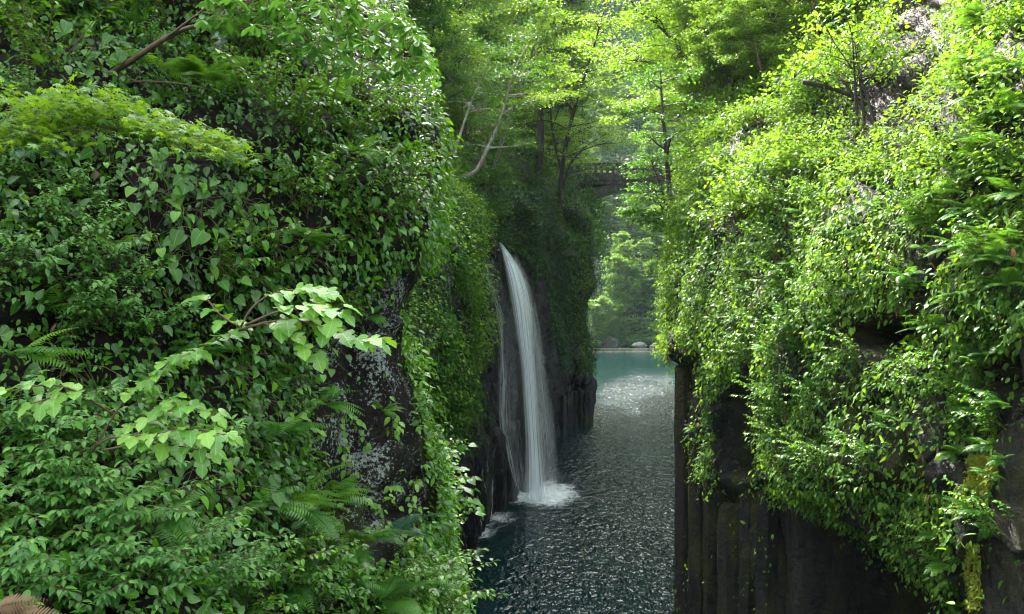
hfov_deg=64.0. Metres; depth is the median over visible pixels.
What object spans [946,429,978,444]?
fern
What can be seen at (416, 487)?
vine
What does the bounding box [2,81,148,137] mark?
fern
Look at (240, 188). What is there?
broadleaf plant
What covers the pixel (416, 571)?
leafy plant
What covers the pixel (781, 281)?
leafy plant
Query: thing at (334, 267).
broadleaf plant
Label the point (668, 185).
multi stem tree
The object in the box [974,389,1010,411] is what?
fern
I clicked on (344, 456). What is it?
vine
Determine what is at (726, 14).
leafy tree
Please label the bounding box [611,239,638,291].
leafy tree
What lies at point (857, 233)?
fern
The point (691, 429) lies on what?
fern
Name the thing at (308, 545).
leafy plant
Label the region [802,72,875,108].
fallen log
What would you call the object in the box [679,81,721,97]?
shrub
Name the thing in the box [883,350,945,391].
leafy plant
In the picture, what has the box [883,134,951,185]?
shrub
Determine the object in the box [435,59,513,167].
leafy tree
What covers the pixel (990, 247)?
fern
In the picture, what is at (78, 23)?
broadleaf plant
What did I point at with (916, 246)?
fern
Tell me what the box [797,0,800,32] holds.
leafy tree
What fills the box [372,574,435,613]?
fern
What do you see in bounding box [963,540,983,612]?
moss patch
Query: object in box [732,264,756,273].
fern
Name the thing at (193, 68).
fern
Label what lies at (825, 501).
fern
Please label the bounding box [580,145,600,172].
leafy tree
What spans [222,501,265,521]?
fern
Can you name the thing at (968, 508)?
fern
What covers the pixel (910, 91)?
leaf litter
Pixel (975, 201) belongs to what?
fern
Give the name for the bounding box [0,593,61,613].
withered fern
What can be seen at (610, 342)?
boulder
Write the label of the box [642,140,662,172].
leafy tree
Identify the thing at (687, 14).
leafy tree
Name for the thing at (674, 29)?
leafy tree
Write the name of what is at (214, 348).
fern
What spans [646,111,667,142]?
leafy tree
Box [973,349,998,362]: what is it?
fern
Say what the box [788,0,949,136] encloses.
sapling
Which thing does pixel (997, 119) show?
shrub
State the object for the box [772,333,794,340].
fern
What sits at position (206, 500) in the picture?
broadleaf plant
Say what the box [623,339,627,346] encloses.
boulder
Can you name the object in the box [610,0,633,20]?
leafy tree
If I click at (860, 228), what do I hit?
fern
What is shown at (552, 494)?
foam
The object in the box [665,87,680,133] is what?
leafy tree
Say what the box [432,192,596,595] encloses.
cliff
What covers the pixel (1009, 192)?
fern
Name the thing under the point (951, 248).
fern
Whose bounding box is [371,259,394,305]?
broadleaf plant
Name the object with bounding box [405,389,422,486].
vine
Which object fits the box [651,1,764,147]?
leafy tree
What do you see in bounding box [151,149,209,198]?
broadleaf plant
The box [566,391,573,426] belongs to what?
rock column
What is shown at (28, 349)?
fern
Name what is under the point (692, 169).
shrub
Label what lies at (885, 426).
fern
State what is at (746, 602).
rock column
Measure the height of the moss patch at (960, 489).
0.807 m
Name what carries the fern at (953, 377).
on the cliff at (820, 571)
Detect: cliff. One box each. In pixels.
[0,0,448,613]
[399,111,475,429]
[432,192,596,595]
[666,0,1023,613]
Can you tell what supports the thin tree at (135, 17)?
on the cliff at (382, 462)
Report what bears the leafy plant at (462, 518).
on the cliff at (382, 462)
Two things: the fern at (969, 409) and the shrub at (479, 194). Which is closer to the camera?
the fern at (969, 409)
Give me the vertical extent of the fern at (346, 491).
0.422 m
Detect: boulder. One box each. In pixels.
[602,337,619,347]
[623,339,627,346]
[632,342,646,347]
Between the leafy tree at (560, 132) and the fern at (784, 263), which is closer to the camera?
the fern at (784, 263)
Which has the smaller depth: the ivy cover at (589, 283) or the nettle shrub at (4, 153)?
the nettle shrub at (4, 153)
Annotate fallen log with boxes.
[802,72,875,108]
[839,75,874,126]
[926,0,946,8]
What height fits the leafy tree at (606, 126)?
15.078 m
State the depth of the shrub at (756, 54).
29.84 m
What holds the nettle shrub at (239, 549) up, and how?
on the cliff at (382, 462)
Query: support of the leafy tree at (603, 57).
on the hillside at (640, 312)
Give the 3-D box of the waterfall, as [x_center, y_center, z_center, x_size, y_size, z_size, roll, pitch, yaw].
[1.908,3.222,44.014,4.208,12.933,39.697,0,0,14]
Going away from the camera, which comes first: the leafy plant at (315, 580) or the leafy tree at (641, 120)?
the leafy plant at (315, 580)
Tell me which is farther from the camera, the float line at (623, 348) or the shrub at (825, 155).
the float line at (623, 348)
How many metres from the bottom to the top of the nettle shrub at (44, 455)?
0.680 m
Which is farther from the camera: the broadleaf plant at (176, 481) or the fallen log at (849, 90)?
the fallen log at (849, 90)
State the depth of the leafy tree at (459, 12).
49.62 m
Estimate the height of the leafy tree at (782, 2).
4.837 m
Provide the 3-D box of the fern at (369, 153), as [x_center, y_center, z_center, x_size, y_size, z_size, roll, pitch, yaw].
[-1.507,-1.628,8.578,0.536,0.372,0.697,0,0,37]
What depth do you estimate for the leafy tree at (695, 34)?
29.25 m
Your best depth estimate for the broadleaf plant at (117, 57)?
7.88 m
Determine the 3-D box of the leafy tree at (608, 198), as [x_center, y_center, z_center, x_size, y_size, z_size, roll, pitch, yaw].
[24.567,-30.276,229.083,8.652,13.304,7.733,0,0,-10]
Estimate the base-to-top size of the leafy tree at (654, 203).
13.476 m
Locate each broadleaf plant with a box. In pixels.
[0,330,128,417]
[22,385,155,448]
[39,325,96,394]
[45,2,99,35]
[53,19,128,78]
[57,125,166,194]
[70,1,113,70]
[95,177,207,278]
[98,133,196,177]
[103,147,223,227]
[109,47,179,105]
[122,427,243,537]
[124,405,205,468]
[135,383,202,436]
[141,148,232,225]
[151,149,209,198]
[162,228,252,307]
[169,164,264,231]
[171,179,246,240]
[175,465,284,547]
[179,447,217,520]
[199,228,284,314]
[224,342,273,417]
[224,385,299,469]
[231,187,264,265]
[232,181,292,238]
[247,310,290,383]
[248,381,308,436]
[253,209,322,281]
[256,154,330,204]
[256,351,339,417]
[280,422,313,465]
[286,216,361,283]
[293,332,351,387]
[330,286,370,331]
[331,190,368,245]
[348,230,380,278]
[350,168,404,221]
[368,197,419,244]
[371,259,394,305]
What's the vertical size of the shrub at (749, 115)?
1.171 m
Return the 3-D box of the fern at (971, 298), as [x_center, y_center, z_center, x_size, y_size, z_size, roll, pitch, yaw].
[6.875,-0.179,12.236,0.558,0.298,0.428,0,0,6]
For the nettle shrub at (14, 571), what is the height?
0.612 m
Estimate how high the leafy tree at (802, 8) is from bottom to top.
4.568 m
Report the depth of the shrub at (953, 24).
17.54 m
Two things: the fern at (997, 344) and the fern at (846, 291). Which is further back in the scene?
the fern at (846, 291)
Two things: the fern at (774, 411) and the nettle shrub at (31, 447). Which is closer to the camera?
the nettle shrub at (31, 447)
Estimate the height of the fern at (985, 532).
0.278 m
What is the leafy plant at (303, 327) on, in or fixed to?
on the cliff at (382, 462)
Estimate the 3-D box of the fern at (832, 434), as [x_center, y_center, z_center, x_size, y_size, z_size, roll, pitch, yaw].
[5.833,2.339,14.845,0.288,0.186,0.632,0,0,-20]
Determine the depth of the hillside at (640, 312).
245.78 m
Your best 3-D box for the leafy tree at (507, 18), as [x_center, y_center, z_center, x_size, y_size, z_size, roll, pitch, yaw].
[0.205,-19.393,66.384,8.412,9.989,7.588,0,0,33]
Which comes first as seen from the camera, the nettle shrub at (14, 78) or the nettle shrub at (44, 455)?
the nettle shrub at (44, 455)
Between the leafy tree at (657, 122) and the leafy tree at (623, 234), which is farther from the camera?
the leafy tree at (657, 122)
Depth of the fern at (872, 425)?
13.98 m
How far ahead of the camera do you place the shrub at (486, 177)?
43.03 m
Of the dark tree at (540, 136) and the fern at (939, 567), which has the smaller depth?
the fern at (939, 567)
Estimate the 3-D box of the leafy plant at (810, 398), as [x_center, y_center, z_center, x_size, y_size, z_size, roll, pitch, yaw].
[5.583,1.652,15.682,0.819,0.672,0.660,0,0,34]
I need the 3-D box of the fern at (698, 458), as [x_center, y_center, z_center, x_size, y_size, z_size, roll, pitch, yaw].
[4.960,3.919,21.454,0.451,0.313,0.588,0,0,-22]
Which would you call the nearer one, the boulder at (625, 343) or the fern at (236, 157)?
the fern at (236, 157)
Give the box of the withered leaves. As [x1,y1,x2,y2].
[0,0,1015,613]
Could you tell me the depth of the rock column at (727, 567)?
21.06 m
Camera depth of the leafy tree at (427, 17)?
36.79 m
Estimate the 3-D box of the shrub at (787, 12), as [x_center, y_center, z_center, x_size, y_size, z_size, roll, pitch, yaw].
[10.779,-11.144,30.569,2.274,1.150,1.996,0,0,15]
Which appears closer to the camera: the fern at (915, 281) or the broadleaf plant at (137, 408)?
the broadleaf plant at (137, 408)
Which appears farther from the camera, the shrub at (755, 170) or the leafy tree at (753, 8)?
the leafy tree at (753, 8)
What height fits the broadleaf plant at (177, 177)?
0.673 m
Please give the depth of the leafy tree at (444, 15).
37.15 m
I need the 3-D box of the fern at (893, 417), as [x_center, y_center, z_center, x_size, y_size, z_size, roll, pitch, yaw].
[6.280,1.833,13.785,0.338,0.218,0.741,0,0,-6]
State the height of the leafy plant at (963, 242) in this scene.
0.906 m
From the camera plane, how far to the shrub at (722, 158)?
23.29 m
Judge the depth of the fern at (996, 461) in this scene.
11.24 m
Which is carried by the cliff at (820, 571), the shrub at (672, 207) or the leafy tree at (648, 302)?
the shrub at (672, 207)
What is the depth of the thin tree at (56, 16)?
8.53 m
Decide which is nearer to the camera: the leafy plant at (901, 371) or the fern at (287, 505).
the fern at (287, 505)
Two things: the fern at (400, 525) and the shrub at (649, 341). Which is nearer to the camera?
the fern at (400, 525)
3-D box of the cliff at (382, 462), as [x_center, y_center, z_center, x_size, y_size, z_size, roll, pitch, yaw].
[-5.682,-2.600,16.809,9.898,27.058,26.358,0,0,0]
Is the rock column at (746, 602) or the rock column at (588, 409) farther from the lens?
the rock column at (588, 409)
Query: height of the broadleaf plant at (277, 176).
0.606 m
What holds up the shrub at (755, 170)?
on the cliff at (820, 571)
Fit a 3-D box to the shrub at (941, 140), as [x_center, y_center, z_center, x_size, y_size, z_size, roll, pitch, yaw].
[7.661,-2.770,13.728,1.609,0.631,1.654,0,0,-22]
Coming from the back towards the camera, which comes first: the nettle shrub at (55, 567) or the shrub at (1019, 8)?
the shrub at (1019, 8)
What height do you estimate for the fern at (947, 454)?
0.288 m
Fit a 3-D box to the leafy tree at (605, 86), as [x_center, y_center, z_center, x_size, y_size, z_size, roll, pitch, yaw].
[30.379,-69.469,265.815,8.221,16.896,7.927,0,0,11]
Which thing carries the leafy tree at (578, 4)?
on the hillside at (581, 187)
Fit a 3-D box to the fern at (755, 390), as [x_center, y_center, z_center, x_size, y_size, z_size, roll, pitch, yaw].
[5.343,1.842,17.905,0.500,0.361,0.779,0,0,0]
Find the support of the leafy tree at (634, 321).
on the hillside at (640, 312)
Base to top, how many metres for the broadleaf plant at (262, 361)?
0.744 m
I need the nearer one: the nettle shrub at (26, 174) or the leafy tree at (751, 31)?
the nettle shrub at (26, 174)
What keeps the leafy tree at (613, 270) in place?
on the hillside at (640, 312)
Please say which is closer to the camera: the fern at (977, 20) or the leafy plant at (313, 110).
the leafy plant at (313, 110)
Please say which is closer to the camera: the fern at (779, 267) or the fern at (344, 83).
the fern at (344, 83)
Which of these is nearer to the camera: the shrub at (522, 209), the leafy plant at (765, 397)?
the leafy plant at (765, 397)
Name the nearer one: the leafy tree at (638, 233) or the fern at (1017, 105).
the fern at (1017, 105)
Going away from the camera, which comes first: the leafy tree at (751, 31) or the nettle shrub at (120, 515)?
the nettle shrub at (120, 515)
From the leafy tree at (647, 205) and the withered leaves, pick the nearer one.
the withered leaves
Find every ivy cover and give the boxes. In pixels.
[436,185,599,462]
[490,190,595,378]
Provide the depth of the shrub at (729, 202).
20.36 m
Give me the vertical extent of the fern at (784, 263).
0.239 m
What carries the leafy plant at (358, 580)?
on the cliff at (382, 462)
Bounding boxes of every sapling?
[0,377,113,421]
[92,282,396,450]
[96,392,243,478]
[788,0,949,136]
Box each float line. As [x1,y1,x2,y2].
[593,348,657,348]
[598,351,657,351]
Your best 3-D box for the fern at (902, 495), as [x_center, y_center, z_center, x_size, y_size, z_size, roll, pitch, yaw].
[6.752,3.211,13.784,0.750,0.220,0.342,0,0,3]
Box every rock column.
[558,394,566,434]
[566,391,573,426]
[571,389,577,425]
[577,388,585,426]
[583,391,592,426]
[674,365,691,613]
[688,391,703,613]
[703,473,727,613]
[717,502,739,613]
[738,498,754,613]
[756,487,778,613]
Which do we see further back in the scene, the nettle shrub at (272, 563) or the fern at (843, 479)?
the fern at (843, 479)
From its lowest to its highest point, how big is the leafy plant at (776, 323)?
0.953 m
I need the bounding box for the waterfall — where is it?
[481,242,543,524]
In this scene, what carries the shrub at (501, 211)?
on the cliff at (502, 482)
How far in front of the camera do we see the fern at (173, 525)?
5.07 m
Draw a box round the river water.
[465,346,677,613]
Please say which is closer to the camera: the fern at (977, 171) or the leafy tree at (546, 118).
the fern at (977, 171)
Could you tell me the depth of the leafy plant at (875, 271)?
13.94 m
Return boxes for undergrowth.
[435,0,616,267]
[578,0,687,346]
[657,0,1023,252]
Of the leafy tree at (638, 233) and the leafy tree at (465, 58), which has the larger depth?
the leafy tree at (638, 233)
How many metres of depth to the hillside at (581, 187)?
59.10 m
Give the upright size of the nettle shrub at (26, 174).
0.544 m
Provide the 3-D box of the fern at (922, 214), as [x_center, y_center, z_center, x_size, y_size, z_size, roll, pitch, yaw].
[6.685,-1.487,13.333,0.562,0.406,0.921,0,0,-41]
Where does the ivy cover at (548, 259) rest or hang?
on the cliff at (502, 482)
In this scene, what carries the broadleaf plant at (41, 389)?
on the cliff at (382, 462)
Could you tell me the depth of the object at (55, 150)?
6.76 m
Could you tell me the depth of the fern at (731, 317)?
19.34 m
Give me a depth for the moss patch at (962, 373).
12.64 m
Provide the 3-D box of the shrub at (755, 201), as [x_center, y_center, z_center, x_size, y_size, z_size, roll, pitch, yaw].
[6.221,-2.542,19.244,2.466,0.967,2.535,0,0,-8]
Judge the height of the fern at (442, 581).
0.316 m
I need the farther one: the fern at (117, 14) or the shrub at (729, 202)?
the shrub at (729, 202)
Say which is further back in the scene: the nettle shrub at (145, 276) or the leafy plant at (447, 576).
the leafy plant at (447, 576)
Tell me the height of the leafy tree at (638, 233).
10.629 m
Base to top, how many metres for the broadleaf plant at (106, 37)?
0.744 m
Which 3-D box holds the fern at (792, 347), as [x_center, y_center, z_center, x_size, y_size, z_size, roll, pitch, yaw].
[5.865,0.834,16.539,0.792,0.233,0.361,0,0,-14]
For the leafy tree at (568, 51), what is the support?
on the hillside at (581, 187)
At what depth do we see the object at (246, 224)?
7.53 m
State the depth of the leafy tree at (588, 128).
256.18 m
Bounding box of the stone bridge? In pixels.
[568,163,682,200]
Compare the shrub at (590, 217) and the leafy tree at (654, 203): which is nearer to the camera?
the shrub at (590, 217)
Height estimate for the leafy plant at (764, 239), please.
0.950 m
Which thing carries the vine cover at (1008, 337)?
on the cliff at (820, 571)
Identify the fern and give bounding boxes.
[0,327,104,372]
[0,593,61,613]
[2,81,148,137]
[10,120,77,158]
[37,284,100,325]
[70,0,146,24]
[79,227,150,254]
[117,44,195,85]
[129,483,220,560]
[165,54,256,93]
[169,336,243,361]
[211,137,256,165]
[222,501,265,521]
[249,472,316,529]
[255,406,336,440]
[269,557,323,613]
[277,463,352,540]
[288,225,345,250]
[293,75,365,105]
[310,383,364,423]
[323,475,377,511]
[330,529,413,571]
[332,136,382,163]
[345,564,388,595]
[352,304,387,329]
[371,402,407,418]
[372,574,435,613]
[390,513,436,543]
[421,563,459,590]
[684,425,697,433]
[693,452,709,461]
[722,312,740,323]
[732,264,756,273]
[736,284,751,290]
[743,255,761,265]
[745,382,768,399]
[750,344,775,356]
[752,294,774,310]
[761,432,783,443]
[763,263,790,278]
[763,408,798,419]
[769,282,791,294]
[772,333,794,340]
[775,317,801,332]
[778,258,796,267]
[778,446,804,460]
[778,447,814,460]
[782,208,809,213]
[788,343,809,350]
[790,471,808,485]
[796,377,820,389]
[806,319,821,329]
[808,494,831,504]
[812,220,834,233]
[813,368,833,378]
[821,430,843,438]
[831,432,856,447]
[833,279,861,295]
[833,471,855,483]
[834,417,845,425]
[836,225,866,237]
[838,446,853,455]
[839,225,860,237]
[850,439,876,457]
[853,197,880,214]
[860,499,876,510]
[867,417,885,427]
[873,409,899,422]
[874,422,898,431]
[880,263,927,282]
[891,279,917,290]
[891,492,918,497]
[894,204,945,227]
[896,275,932,285]
[896,314,949,332]
[903,493,925,502]
[906,177,964,201]
[906,242,931,250]
[913,522,948,540]
[919,554,961,576]
[922,233,972,255]
[924,283,976,309]
[933,195,990,221]
[934,373,989,386]
[935,149,992,174]
[937,396,972,415]
[937,445,972,463]
[939,239,1023,269]
[939,321,971,337]
[940,40,1005,69]
[940,74,1007,111]
[941,495,991,519]
[943,132,1006,163]
[945,331,991,342]
[946,306,977,320]
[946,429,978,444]
[948,3,987,26]
[948,342,1003,367]
[950,223,1023,253]
[950,398,993,417]
[951,384,1000,396]
[952,285,985,303]
[953,209,985,226]
[954,4,1006,38]
[956,86,1023,128]
[957,151,1020,180]
[960,267,1023,292]
[960,300,995,307]
[960,437,995,452]
[968,467,1006,481]
[969,49,1023,77]
[969,522,999,539]
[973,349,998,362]
[974,247,1008,263]
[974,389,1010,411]
[981,177,1023,202]
[982,297,1023,322]
[982,332,1018,354]
[984,454,1013,467]
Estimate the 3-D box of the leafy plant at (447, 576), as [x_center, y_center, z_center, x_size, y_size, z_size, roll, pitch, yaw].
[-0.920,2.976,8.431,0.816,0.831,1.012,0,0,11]
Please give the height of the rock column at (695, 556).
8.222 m
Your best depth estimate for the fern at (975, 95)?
13.28 m
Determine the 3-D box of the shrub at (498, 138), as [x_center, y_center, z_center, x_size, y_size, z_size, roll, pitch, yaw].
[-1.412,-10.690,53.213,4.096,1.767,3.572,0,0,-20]
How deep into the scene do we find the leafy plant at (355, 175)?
8.40 m
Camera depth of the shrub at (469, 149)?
44.45 m
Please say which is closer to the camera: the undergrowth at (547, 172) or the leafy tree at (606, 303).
the undergrowth at (547, 172)
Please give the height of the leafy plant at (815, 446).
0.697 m
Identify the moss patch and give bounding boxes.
[950,480,973,519]
[958,352,977,384]
[963,451,999,505]
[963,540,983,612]
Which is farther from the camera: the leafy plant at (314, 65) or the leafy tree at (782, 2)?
the leafy tree at (782, 2)
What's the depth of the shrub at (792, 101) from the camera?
21.40 m
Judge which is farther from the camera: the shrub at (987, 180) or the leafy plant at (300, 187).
the shrub at (987, 180)
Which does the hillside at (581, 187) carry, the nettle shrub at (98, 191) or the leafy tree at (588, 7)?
the leafy tree at (588, 7)
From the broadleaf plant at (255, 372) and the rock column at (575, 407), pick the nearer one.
the broadleaf plant at (255, 372)
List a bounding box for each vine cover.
[0,0,473,613]
[284,319,475,613]
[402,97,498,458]
[648,156,1023,613]
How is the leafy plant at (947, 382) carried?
on the vine cover at (1008, 337)
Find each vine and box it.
[307,419,326,440]
[330,400,370,452]
[331,413,358,488]
[336,522,359,554]
[354,496,392,535]
[384,376,403,493]
[393,504,409,542]
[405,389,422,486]
[405,478,424,551]
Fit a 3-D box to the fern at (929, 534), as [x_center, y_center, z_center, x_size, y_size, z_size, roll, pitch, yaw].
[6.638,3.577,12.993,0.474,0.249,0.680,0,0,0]
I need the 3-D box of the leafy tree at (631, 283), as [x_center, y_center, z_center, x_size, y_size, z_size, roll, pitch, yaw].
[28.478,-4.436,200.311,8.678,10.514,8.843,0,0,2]
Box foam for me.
[484,482,571,531]
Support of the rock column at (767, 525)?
attached to the cliff at (820, 571)
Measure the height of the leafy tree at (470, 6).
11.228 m
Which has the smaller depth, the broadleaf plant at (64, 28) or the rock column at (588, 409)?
the broadleaf plant at (64, 28)
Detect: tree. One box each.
[13,0,97,27]
[19,0,171,30]
[21,0,127,36]
[102,0,438,89]
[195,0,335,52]
[404,0,465,80]
[405,0,495,105]
[405,7,434,33]
[407,0,486,107]
[433,0,552,95]
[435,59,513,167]
[436,27,564,179]
[444,0,510,93]
[448,0,510,126]
[456,2,525,169]
[464,0,599,168]
[472,0,565,104]
[474,0,569,58]
[486,1,527,59]
[487,0,658,204]
[503,15,574,190]
[504,0,588,85]
[510,1,599,117]
[510,49,583,140]
[511,0,602,72]
[521,0,611,52]
[524,4,603,52]
[527,0,618,70]
[545,106,576,165]
[561,52,611,144]
[568,20,626,107]
[569,0,744,91]
[571,0,607,24]
[576,108,596,144]
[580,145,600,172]
[586,298,607,344]
[587,295,619,345]
[590,107,613,153]
[592,166,616,203]
[594,195,613,215]
[595,69,615,108]
[595,201,619,231]
[597,253,630,311]
[599,81,684,124]
[601,49,615,73]
[603,98,625,150]
[603,303,629,337]
[607,231,630,273]
[609,257,644,314]
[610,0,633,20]
[610,205,675,234]
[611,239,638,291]
[612,269,646,307]
[613,72,633,97]
[615,81,637,102]
[616,60,717,217]
[617,85,636,113]
[617,193,644,240]
[619,1,691,57]
[624,317,643,337]
[631,216,659,241]
[633,77,659,121]
[634,85,661,124]
[635,237,655,285]
[638,120,661,170]
[638,321,654,336]
[640,194,661,211]
[640,274,665,315]
[641,0,722,59]
[641,204,666,252]
[641,258,665,307]
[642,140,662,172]
[642,196,665,208]
[646,35,685,127]
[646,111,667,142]
[650,309,663,339]
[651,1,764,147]
[654,0,746,124]
[654,116,676,153]
[655,69,674,91]
[658,0,743,65]
[658,38,728,125]
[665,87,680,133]
[694,0,785,98]
[701,0,770,34]
[705,0,798,94]
[736,0,824,52]
[787,0,860,39]
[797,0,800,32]
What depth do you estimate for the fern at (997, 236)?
11.58 m
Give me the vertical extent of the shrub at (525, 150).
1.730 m
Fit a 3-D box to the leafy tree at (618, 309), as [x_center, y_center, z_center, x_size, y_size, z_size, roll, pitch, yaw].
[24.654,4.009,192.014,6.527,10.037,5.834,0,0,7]
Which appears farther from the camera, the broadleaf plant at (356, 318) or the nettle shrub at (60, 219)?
the broadleaf plant at (356, 318)
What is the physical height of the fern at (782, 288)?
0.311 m
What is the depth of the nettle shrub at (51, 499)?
4.82 m
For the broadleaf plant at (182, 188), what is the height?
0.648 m
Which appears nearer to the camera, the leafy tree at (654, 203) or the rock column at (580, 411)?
the rock column at (580, 411)
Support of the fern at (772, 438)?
on the cliff at (820, 571)
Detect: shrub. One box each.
[0,53,36,112]
[0,144,45,200]
[0,147,27,174]
[0,228,91,293]
[0,247,114,317]
[0,370,126,446]
[0,392,170,464]
[0,409,129,476]
[0,460,135,543]
[0,474,175,562]
[0,510,114,583]
[0,525,146,612]
[0,552,115,611]
[1,451,154,541]
[2,415,152,501]
[2,545,152,613]
[13,179,106,239]
[15,156,137,217]
[24,453,169,509]
[32,179,134,251]
[53,298,131,355]
[53,518,176,608]
[60,217,159,281]
[61,273,164,336]
[64,477,223,553]
[66,558,207,613]
[74,521,234,613]
[80,242,167,297]
[113,286,199,340]
[129,414,246,483]
[138,7,194,51]
[160,507,262,574]
[195,546,277,600]
[199,528,298,590]
[228,542,301,586]
[435,429,485,517]
[444,107,475,128]
[453,140,480,157]
[465,165,509,189]
[471,184,494,207]
[476,152,520,181]
[477,131,516,152]
[486,198,514,219]
[487,101,528,126]
[490,176,524,195]
[492,191,549,220]
[504,134,544,161]
[513,183,561,210]
[522,116,556,134]
[522,172,550,195]
[524,217,550,237]
[544,110,573,133]
[546,230,575,249]
[553,195,582,218]
[569,217,589,226]
[578,212,592,222]
[611,334,632,346]
[620,334,645,346]
[643,337,659,344]
[656,186,699,223]
[670,156,728,187]
[671,142,704,164]
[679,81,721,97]
[679,113,713,136]
[685,108,756,147]
[687,133,753,176]
[687,168,776,229]
[697,134,803,192]
[708,87,797,133]
[712,76,762,106]
[728,178,816,214]
[732,44,777,63]
[732,121,813,165]
[744,118,852,178]
[748,83,823,127]
[750,41,849,101]
[755,52,804,91]
[760,102,826,145]
[773,1,811,19]
[780,13,841,63]
[783,0,853,37]
[797,140,863,172]
[835,148,891,182]
[875,151,915,175]
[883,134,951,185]
[893,108,939,149]
[905,160,975,204]
[907,120,1001,162]
[928,31,1015,94]
[929,0,981,36]
[947,93,1023,140]
[953,14,998,53]
[959,137,1023,181]
[964,165,1018,197]
[976,0,1023,36]
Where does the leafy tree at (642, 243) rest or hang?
on the hillside at (640, 312)
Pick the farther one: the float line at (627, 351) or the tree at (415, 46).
the float line at (627, 351)
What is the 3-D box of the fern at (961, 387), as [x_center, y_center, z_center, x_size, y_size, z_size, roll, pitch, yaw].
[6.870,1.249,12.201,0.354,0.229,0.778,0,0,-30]
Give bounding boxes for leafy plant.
[0,0,69,38]
[0,0,123,71]
[114,0,139,7]
[122,0,174,29]
[206,38,301,108]
[208,204,301,303]
[213,1,295,60]
[217,255,313,311]
[225,1,310,63]
[225,51,338,143]
[236,533,334,613]
[242,144,346,225]
[249,216,350,297]
[270,544,372,613]
[272,61,392,155]
[285,514,369,579]
[286,302,351,356]
[298,33,387,102]
[299,0,381,82]
[301,143,390,200]
[317,158,424,245]
[319,82,408,144]
[319,281,378,323]
[324,560,387,601]
[352,154,442,226]
[353,59,440,134]
[369,133,447,188]
[380,535,447,610]
[383,557,469,613]
[399,548,490,600]
[432,555,509,613]
[436,429,466,454]
[455,508,470,535]
[717,330,760,365]
[731,372,776,410]
[733,309,786,352]
[735,220,780,260]
[742,429,760,455]
[743,414,782,449]
[748,382,798,426]
[750,256,800,296]
[762,299,800,343]
[775,430,827,479]
[783,376,824,409]
[788,175,829,207]
[794,432,836,471]
[817,325,861,366]
[830,427,891,476]
[835,463,881,504]
[871,249,924,285]
[880,169,953,222]
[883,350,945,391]
[896,512,948,555]
[898,342,981,405]
[931,206,1023,269]
[940,478,1014,541]
[949,380,1023,435]
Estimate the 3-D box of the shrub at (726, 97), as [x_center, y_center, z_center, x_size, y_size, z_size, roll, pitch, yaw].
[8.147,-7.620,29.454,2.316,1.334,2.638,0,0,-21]
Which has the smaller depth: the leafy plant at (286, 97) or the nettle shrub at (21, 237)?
the nettle shrub at (21, 237)
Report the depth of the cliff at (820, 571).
16.11 m
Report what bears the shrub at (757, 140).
on the cliff at (820, 571)
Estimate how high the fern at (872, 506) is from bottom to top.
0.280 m
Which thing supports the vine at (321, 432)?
attached to the cliff at (382, 462)
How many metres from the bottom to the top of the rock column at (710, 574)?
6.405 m
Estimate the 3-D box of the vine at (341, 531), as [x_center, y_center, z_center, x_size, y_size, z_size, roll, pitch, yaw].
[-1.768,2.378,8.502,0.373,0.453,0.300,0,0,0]
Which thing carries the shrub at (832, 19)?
on the cliff at (820, 571)
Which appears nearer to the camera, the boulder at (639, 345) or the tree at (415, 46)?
the tree at (415, 46)
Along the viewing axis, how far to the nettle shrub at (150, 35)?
8.68 m
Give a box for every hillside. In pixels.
[438,0,596,256]
[575,0,688,346]
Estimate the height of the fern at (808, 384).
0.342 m
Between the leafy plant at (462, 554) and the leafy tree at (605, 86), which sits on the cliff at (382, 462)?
the leafy plant at (462, 554)
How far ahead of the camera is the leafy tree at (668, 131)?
242.57 m
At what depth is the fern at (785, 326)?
16.63 m
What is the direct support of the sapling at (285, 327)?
on the cliff at (382, 462)
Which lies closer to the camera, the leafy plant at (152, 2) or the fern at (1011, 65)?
the leafy plant at (152, 2)
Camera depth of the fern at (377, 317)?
8.80 m
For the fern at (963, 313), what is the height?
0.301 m
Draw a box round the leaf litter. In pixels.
[833,0,971,151]
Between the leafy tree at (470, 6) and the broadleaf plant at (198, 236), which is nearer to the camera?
the broadleaf plant at (198, 236)
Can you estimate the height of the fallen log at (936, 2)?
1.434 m
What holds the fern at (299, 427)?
on the cliff at (382, 462)
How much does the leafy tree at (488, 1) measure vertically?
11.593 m
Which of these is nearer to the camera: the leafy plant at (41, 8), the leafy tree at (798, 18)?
the leafy plant at (41, 8)
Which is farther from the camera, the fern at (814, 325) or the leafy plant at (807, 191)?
the leafy plant at (807, 191)
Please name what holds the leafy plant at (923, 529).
on the cliff at (820, 571)
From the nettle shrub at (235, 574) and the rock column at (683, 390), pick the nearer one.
the nettle shrub at (235, 574)
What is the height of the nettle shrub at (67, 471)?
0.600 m
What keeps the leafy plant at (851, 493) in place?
on the cliff at (820, 571)
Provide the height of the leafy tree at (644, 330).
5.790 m
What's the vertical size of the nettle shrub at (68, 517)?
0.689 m
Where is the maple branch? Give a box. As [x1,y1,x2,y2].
[0,72,268,167]
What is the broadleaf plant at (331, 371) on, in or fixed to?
attached to the cliff at (382, 462)

